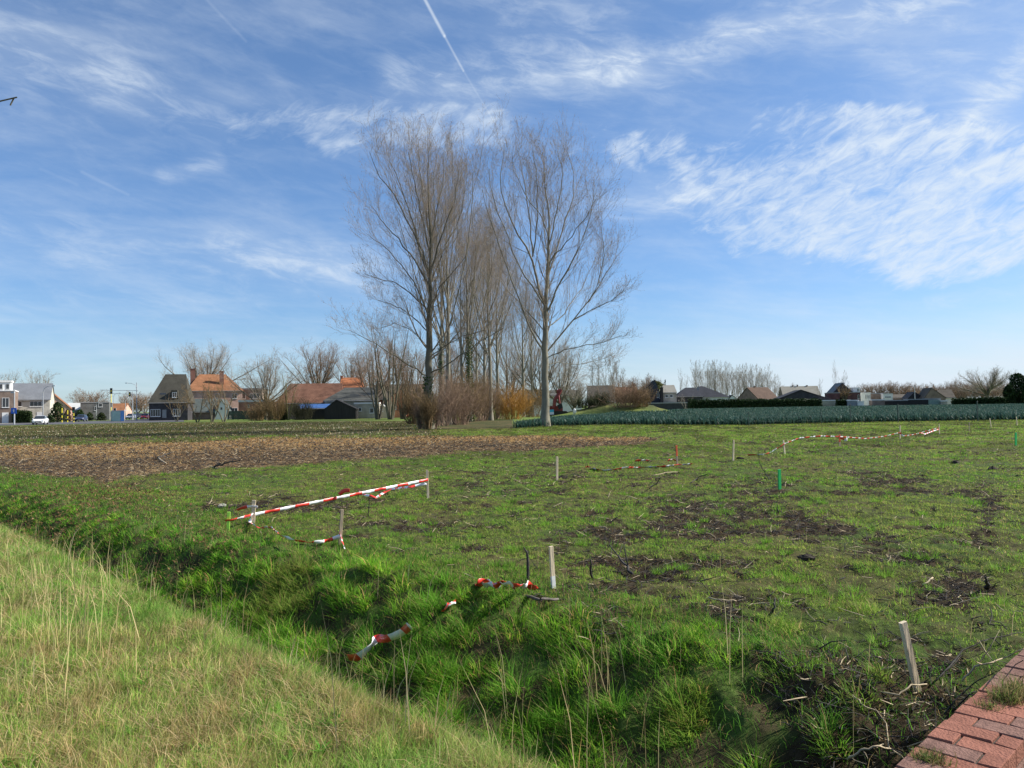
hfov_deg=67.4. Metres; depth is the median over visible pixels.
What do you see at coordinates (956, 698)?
broken branch
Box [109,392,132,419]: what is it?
traffic signal mast
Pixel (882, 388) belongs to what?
bare tree
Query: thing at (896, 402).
garden shed
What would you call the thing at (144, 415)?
parked car
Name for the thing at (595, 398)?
thicket shrub
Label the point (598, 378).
slender tree
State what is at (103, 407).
commercial building
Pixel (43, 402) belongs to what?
street lamp
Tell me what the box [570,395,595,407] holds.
thicket shrub
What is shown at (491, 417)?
poplar tree
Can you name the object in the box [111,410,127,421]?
bus shelter
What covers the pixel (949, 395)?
house
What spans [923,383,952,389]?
bare tree
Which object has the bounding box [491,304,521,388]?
poplar tree
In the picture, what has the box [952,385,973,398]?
bare tree
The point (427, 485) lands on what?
wooden stake
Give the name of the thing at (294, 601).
ditch bank grass
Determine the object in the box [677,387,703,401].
bungalow
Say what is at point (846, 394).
bare tree
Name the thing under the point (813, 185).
sky
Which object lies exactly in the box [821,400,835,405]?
garage
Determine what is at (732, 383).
slender tree
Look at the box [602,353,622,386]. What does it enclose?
slender tree
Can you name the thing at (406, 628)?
barrier tape
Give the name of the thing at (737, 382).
slender tree
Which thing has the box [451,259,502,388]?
poplar tree
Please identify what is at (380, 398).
farm roof house
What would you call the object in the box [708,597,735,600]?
broken branch
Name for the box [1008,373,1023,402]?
evergreen tree
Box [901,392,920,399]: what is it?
house
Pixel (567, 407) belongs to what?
long shed
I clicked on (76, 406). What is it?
shed
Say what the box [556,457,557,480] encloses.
wooden stake
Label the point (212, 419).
bare tree
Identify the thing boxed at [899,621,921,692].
wooden stake
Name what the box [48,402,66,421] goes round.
evergreen bush
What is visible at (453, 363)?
bare tree
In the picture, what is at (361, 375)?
bare tree
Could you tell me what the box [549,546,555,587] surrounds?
wooden stake
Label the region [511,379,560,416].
thicket shrub
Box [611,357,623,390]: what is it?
slender tree
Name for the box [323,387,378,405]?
roof
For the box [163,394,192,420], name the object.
bare tree
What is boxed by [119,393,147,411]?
bare tree
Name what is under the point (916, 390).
bare tree
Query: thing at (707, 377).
slender tree
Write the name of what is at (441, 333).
poplar tree
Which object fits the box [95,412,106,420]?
evergreen bush
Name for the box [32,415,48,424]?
parked car
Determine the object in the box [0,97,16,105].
bare tree
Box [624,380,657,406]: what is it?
thicket shrub
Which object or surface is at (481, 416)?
thicket shrub
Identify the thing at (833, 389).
dark gabled house
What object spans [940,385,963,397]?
bare tree
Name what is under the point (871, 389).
bare tree
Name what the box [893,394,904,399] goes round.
field barn
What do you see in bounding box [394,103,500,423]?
poplar tree
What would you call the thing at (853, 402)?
garden shed
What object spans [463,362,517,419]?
thicket shrub
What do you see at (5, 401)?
window
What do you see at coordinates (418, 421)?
thicket shrub
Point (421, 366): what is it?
bare tree
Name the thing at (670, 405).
annex
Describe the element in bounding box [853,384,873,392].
bare tree
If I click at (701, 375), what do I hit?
slender tree
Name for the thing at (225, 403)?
bare tree
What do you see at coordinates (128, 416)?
parked car
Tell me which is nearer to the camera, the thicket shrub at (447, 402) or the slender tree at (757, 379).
the thicket shrub at (447, 402)
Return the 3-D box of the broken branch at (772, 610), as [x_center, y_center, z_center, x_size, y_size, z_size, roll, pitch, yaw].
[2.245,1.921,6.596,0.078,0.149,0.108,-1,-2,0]
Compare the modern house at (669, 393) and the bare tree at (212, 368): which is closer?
the bare tree at (212, 368)
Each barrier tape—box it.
[225,478,427,521]
[236,505,257,510]
[249,518,340,543]
[338,488,349,495]
[346,623,411,660]
[358,482,426,497]
[441,581,537,611]
[475,578,509,588]
[585,463,692,470]
[748,427,938,455]
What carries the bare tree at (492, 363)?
on the ground at (774, 737)
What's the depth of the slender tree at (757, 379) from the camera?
340.23 m
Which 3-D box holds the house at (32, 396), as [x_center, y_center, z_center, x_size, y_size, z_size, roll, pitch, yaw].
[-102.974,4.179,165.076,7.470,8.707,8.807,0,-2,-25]
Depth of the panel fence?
149.89 m
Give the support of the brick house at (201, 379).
on the ground at (774, 737)
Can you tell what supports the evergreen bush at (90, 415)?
on the ground at (774, 737)
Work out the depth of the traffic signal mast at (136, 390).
159.94 m
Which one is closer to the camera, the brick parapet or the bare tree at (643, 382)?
the brick parapet
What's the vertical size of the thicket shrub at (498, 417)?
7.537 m
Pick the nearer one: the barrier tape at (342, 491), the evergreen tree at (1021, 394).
the barrier tape at (342, 491)
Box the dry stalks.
[0,485,1023,767]
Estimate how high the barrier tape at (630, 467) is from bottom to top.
0.150 m
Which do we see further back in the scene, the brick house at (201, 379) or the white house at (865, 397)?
the white house at (865, 397)
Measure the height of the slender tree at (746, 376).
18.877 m
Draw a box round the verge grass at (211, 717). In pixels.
[0,524,573,767]
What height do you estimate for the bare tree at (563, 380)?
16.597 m
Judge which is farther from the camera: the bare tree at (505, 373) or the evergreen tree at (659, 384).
the evergreen tree at (659, 384)
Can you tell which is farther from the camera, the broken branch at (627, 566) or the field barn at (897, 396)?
the field barn at (897, 396)
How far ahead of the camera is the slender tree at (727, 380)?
354.94 m
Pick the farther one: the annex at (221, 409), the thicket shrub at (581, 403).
the annex at (221, 409)
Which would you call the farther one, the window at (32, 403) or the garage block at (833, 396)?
the garage block at (833, 396)
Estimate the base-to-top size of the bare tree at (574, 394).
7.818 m
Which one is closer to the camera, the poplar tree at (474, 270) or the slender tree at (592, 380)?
the poplar tree at (474, 270)
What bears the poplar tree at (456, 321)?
on the ground at (774, 737)
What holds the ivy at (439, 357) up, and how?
attached to the poplar tree at (441, 333)
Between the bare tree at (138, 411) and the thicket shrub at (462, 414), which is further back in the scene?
the bare tree at (138, 411)
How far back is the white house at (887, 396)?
227.64 m
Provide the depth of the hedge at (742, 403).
197.43 m
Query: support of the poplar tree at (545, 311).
on the ground at (774, 737)
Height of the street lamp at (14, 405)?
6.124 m
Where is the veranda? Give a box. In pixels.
[354,402,380,418]
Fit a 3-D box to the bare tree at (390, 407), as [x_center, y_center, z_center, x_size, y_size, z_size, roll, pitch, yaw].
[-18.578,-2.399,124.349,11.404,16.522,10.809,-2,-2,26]
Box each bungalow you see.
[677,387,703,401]
[696,386,729,399]
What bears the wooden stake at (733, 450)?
on the ground at (774, 737)
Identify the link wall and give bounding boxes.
[660,387,662,402]
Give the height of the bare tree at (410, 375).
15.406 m
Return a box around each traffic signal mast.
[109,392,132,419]
[110,382,137,420]
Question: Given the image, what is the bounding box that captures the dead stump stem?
[523,547,528,579]
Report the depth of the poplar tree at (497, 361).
120.41 m
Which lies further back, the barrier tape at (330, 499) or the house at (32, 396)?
the house at (32, 396)
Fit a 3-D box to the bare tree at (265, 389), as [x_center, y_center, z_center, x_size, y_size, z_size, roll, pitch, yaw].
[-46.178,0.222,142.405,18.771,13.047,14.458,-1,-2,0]
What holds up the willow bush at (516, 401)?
on the ground at (774, 737)
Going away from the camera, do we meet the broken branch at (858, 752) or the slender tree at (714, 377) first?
the broken branch at (858, 752)
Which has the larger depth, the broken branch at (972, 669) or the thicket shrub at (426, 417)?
the thicket shrub at (426, 417)
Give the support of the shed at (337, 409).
on the ground at (774, 737)
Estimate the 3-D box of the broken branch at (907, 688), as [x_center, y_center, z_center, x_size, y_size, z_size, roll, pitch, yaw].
[2.477,1.933,4.883,0.414,0.065,0.173,-1,-2,0]
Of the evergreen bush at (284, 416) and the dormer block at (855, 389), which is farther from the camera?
the dormer block at (855, 389)
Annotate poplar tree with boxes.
[318,100,530,428]
[384,141,470,422]
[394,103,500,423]
[423,162,530,421]
[428,200,487,409]
[445,185,531,419]
[450,205,533,411]
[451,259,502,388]
[460,94,642,425]
[462,215,527,416]
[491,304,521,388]
[495,247,544,416]
[507,269,553,411]
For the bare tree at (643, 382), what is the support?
on the ground at (774, 737)
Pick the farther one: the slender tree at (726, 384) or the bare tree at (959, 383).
the slender tree at (726, 384)
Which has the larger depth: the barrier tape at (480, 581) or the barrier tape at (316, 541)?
the barrier tape at (316, 541)
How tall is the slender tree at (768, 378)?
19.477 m
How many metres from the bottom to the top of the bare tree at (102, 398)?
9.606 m
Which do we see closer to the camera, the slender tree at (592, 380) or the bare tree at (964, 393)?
the slender tree at (592, 380)
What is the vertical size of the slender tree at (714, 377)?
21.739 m
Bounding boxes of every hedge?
[11,410,32,422]
[687,397,822,408]
[835,399,846,405]
[951,397,1005,404]
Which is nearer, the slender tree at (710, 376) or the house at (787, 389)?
the house at (787, 389)
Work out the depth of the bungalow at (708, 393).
234.44 m
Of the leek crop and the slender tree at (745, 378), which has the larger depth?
the slender tree at (745, 378)
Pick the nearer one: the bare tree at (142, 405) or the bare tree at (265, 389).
the bare tree at (265, 389)
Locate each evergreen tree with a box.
[655,380,663,390]
[1002,384,1018,403]
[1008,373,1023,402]
[1016,380,1023,403]
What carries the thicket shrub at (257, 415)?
on the ground at (774, 737)
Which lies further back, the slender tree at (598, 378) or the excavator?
the slender tree at (598, 378)
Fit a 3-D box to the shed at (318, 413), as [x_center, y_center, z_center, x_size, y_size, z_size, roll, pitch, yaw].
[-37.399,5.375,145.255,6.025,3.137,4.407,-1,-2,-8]
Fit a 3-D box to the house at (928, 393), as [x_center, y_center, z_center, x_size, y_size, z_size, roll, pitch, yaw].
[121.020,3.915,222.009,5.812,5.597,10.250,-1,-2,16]
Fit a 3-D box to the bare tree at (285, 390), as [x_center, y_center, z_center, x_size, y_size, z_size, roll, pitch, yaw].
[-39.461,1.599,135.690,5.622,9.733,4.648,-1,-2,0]
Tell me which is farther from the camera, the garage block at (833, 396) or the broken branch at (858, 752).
the garage block at (833, 396)
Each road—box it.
[0,420,183,425]
[110,419,148,420]
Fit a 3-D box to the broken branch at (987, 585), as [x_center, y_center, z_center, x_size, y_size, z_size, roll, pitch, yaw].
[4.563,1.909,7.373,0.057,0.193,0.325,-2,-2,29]
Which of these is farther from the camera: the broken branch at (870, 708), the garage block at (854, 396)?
the garage block at (854, 396)
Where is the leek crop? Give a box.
[514,403,1023,427]
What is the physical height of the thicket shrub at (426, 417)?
3.993 m
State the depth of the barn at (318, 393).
154.22 m
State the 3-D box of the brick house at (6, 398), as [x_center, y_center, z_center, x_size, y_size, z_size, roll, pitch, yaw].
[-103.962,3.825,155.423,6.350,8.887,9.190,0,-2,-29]
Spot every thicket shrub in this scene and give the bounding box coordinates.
[240,398,266,420]
[257,387,291,420]
[284,397,316,419]
[389,378,432,423]
[407,386,445,429]
[408,356,473,425]
[412,393,422,428]
[421,369,497,424]
[430,392,445,428]
[432,363,503,422]
[433,367,509,421]
[457,366,508,420]
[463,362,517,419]
[474,371,519,418]
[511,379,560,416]
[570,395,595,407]
[584,390,614,405]
[591,372,655,407]
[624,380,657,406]
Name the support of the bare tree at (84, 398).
on the ground at (774, 737)
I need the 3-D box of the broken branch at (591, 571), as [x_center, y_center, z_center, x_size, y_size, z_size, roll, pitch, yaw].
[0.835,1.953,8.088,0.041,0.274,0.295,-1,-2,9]
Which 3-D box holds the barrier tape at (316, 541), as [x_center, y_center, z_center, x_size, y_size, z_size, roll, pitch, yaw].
[-3.529,2.107,11.158,0.762,0.196,2.917,1,-2,-43]
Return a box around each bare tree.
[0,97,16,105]
[1,369,20,382]
[19,367,55,382]
[67,391,99,402]
[71,389,112,401]
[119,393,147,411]
[122,391,152,413]
[130,394,150,412]
[152,339,277,382]
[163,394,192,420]
[180,383,214,421]
[197,379,238,421]
[201,377,223,421]
[205,353,313,419]
[274,337,347,383]
[277,368,304,419]
[319,346,391,384]
[326,337,407,396]
[350,319,404,418]
[361,322,423,419]
[380,342,456,400]
[383,331,424,418]
[424,334,481,392]
[445,344,502,389]
[463,339,541,413]
[495,336,590,403]
[498,331,569,402]
[553,377,588,410]
[621,373,657,388]
[626,375,662,390]
[835,385,852,399]
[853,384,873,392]
[857,381,883,392]
[866,381,896,393]
[878,381,903,393]
[887,380,911,393]
[909,383,933,393]
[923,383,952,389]
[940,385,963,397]
[944,366,1017,397]
[946,380,970,397]
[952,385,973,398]
[953,380,984,397]
[980,381,1008,397]
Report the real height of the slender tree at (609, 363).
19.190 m
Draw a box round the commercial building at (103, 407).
[80,402,112,419]
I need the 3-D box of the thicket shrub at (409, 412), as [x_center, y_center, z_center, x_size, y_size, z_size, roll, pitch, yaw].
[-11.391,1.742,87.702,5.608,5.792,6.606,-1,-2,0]
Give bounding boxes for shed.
[68,403,79,419]
[297,404,329,418]
[323,400,358,419]
[549,390,581,411]
[846,400,858,405]
[857,401,863,405]
[868,399,884,405]
[885,400,907,404]
[903,399,928,404]
[939,400,947,403]
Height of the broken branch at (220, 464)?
0.373 m
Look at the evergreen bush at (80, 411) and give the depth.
184.53 m
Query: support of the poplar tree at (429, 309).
on the ground at (774, 737)
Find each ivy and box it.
[420,376,435,425]
[438,341,444,419]
[465,334,475,421]
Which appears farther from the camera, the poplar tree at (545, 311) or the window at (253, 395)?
the window at (253, 395)
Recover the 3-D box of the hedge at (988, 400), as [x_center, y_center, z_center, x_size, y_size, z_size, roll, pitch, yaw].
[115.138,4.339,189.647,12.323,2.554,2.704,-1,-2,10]
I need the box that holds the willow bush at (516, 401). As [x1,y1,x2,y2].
[495,382,537,418]
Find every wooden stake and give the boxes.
[227,512,229,530]
[251,500,255,522]
[338,509,343,543]
[426,470,428,497]
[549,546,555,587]
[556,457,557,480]
[675,445,677,463]
[732,440,734,460]
[778,469,780,489]
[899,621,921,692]
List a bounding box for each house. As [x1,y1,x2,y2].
[0,380,18,422]
[13,383,54,418]
[113,403,131,414]
[148,374,194,420]
[190,369,243,410]
[242,388,263,399]
[340,376,363,388]
[372,384,423,406]
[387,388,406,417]
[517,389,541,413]
[587,385,614,406]
[615,383,636,402]
[642,380,659,402]
[663,385,676,401]
[738,386,776,399]
[773,390,829,399]
[778,385,820,395]
[827,383,852,399]
[860,392,870,405]
[871,393,882,398]
[881,393,892,399]
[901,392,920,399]
[919,388,945,399]
[936,390,955,403]
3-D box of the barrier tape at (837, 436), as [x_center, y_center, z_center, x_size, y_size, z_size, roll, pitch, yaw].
[15.711,2.307,33.600,20.611,0.550,0.777,1,-2,-45]
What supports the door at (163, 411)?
in the dark brick house at (169, 385)
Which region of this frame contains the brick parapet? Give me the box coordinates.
[895,648,1023,767]
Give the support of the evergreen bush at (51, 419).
on the ground at (774, 737)
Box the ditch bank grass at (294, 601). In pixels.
[0,465,994,767]
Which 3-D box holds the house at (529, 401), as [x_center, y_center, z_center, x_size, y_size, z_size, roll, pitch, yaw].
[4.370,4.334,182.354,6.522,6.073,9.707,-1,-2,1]
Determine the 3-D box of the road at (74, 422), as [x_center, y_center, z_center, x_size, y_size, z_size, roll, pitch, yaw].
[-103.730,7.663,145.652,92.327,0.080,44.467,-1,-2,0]
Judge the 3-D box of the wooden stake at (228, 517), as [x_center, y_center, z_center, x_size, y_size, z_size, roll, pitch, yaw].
[-4.286,2.155,11.597,0.083,0.449,0.046,-2,-2,39]
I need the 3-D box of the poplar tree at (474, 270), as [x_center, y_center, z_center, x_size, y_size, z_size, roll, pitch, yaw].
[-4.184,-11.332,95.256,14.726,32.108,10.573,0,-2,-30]
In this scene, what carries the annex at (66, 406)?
on the ground at (774, 737)
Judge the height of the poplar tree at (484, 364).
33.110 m
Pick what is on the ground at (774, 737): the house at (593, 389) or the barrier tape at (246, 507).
the house at (593, 389)
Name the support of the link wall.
on the ground at (774, 737)
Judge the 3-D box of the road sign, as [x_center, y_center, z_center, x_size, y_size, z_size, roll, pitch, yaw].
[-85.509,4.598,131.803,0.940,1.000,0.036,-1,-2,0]
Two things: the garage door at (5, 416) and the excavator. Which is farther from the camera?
the garage door at (5, 416)
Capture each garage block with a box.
[824,392,839,399]
[845,392,860,400]
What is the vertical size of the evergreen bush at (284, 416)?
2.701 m
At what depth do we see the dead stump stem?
8.09 m
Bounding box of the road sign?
[11,408,16,413]
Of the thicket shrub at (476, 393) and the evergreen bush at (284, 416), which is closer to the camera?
the thicket shrub at (476, 393)
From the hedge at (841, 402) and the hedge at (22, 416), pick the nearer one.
the hedge at (22, 416)
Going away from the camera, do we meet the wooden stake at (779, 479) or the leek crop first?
the wooden stake at (779, 479)
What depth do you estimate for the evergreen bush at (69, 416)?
164.81 m
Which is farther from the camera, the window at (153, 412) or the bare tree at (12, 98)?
the window at (153, 412)
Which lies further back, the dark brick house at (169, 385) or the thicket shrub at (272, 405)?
the dark brick house at (169, 385)
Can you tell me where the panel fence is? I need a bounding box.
[227,410,278,419]
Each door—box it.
[2,412,8,422]
[162,410,165,417]
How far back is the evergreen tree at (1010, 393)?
202.03 m
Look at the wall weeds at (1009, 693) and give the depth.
3.28 m
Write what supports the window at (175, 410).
in the dark brick house at (169, 385)
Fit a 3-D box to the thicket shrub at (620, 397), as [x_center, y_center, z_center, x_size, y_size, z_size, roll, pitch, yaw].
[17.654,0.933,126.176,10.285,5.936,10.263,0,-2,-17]
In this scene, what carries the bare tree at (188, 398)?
on the ground at (774, 737)
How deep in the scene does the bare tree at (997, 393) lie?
289.29 m
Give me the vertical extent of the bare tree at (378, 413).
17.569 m
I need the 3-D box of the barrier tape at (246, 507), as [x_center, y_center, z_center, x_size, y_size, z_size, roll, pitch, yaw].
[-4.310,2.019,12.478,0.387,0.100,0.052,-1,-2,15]
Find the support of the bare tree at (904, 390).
on the ground at (774, 737)
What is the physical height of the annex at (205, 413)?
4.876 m
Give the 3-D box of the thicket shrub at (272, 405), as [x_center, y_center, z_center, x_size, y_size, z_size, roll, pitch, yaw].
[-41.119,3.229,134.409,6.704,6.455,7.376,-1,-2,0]
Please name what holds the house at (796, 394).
on the ground at (774, 737)
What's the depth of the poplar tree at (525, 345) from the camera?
133.15 m
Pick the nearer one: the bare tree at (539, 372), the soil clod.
the soil clod
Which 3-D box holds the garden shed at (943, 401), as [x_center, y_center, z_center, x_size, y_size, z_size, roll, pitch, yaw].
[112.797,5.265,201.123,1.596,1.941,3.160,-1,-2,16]
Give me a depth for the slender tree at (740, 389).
341.38 m
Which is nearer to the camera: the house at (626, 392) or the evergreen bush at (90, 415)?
the evergreen bush at (90, 415)
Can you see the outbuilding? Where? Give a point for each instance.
(242, 406)
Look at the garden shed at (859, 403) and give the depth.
202.73 m
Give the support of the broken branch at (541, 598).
on the ground at (774, 737)
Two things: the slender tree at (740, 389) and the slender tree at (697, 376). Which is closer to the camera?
the slender tree at (740, 389)
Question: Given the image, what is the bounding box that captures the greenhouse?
[924,398,940,404]
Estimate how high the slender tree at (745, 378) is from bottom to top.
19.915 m
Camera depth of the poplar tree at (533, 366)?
146.06 m
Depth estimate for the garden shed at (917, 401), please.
202.25 m
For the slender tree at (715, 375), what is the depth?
340.93 m
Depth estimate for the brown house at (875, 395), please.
231.54 m
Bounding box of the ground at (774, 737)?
[0,401,1023,767]
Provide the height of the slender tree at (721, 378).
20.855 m
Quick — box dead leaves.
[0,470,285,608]
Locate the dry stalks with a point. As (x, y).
(56, 631)
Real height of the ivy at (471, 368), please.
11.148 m
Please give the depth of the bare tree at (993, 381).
229.54 m
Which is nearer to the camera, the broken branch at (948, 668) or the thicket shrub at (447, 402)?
the broken branch at (948, 668)
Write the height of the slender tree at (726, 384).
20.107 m
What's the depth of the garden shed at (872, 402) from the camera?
202.59 m
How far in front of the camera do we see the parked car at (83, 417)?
160.82 m
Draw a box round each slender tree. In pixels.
[587,356,599,385]
[593,354,605,384]
[598,348,615,384]
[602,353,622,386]
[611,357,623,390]
[686,360,700,387]
[693,362,705,386]
[694,360,706,386]
[702,361,713,388]
[703,360,717,388]
[708,359,720,391]
[712,363,723,391]
[715,361,727,393]
[720,362,730,394]
[721,364,733,394]
[725,366,733,395]
[727,368,738,396]
[731,367,741,396]
[733,365,743,394]
[739,363,750,390]
[741,366,749,389]
[747,368,756,386]
[752,363,760,386]
[763,366,773,388]
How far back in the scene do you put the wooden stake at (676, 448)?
22.74 m
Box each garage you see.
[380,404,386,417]
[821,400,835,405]
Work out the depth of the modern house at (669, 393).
224.86 m
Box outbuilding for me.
[238,400,275,418]
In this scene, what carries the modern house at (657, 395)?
on the ground at (774, 737)
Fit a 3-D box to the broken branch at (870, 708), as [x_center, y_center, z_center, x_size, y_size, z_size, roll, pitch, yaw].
[2.209,1.981,4.714,0.249,0.078,0.054,-2,-2,42]
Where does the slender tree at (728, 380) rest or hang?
on the ground at (774, 737)
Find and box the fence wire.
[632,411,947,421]
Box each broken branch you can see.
[214,457,242,466]
[525,595,558,600]
[589,559,593,578]
[609,542,632,574]
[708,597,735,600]
[768,598,775,615]
[847,745,903,760]
[852,695,892,715]
[881,683,926,695]
[935,632,1022,680]
[944,641,1022,714]
[961,630,1023,680]
[984,576,989,589]
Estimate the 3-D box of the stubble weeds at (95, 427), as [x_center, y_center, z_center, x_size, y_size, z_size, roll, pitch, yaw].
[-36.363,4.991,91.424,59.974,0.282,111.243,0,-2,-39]
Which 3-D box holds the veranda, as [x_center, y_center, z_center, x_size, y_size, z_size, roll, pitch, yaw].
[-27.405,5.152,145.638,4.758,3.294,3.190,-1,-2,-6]
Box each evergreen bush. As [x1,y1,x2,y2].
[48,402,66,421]
[48,414,54,422]
[63,409,72,421]
[74,409,83,420]
[87,412,94,420]
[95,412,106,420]
[278,408,286,419]
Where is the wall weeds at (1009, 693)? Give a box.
[900,668,1023,767]
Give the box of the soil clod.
[796,553,815,561]
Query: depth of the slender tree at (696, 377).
349.80 m
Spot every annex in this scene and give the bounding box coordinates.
[54,394,71,420]
[192,398,220,419]
[214,399,233,419]
[645,402,687,408]
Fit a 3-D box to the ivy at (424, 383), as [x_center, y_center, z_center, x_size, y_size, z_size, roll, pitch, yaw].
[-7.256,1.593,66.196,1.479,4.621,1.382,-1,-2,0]
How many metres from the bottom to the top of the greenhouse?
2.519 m
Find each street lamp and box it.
[11,389,14,423]
[42,385,55,415]
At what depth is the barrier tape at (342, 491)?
13.81 m
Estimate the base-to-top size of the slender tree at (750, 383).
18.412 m
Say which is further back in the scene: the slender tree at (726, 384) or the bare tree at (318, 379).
the slender tree at (726, 384)
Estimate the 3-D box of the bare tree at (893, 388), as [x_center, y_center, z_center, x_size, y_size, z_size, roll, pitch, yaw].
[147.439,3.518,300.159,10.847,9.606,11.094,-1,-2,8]
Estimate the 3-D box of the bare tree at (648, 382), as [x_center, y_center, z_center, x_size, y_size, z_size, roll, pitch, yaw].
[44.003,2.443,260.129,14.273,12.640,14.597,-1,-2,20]
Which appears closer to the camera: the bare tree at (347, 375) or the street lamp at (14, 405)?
the street lamp at (14, 405)
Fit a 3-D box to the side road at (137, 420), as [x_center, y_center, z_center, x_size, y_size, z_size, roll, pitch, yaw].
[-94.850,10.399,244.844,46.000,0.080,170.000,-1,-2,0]
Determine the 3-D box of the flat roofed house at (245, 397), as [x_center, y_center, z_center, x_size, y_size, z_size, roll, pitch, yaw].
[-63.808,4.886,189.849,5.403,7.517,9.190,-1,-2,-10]
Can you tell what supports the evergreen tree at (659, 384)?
on the ground at (774, 737)
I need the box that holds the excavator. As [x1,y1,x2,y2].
[549,389,567,415]
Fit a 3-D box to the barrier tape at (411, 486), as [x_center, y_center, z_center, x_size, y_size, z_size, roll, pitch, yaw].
[-2.634,2.204,16.120,0.872,0.338,1.805,0,-2,-38]
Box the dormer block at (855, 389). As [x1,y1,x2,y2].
[850,387,859,391]
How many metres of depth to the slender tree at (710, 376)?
337.23 m
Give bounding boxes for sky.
[0,0,1023,411]
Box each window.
[1,398,9,407]
[30,401,41,406]
[150,409,160,416]
[173,409,179,415]
[250,393,258,398]
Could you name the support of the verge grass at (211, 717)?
on the ground at (774, 737)
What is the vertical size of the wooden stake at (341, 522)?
0.603 m
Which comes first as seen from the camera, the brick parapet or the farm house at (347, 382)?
the brick parapet
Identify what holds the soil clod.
on the ground at (774, 737)
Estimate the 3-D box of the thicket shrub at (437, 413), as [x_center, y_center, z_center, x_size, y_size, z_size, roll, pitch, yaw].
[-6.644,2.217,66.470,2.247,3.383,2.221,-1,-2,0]
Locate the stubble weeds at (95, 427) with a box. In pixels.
[0,420,441,447]
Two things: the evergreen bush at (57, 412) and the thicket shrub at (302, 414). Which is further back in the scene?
the evergreen bush at (57, 412)
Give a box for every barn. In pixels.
[275,383,342,418]
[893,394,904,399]
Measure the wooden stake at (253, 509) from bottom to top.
0.515 m
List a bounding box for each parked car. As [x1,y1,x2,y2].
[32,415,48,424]
[74,414,87,421]
[125,413,135,419]
[140,413,148,418]
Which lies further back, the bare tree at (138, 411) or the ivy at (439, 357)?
the bare tree at (138, 411)
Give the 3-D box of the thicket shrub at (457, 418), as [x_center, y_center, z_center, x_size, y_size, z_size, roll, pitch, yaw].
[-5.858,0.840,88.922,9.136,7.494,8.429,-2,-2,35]
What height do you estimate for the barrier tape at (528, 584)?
0.337 m
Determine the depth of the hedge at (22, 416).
152.51 m
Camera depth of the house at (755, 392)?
254.28 m
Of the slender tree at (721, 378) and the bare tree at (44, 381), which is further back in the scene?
the slender tree at (721, 378)
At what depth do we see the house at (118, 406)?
218.66 m

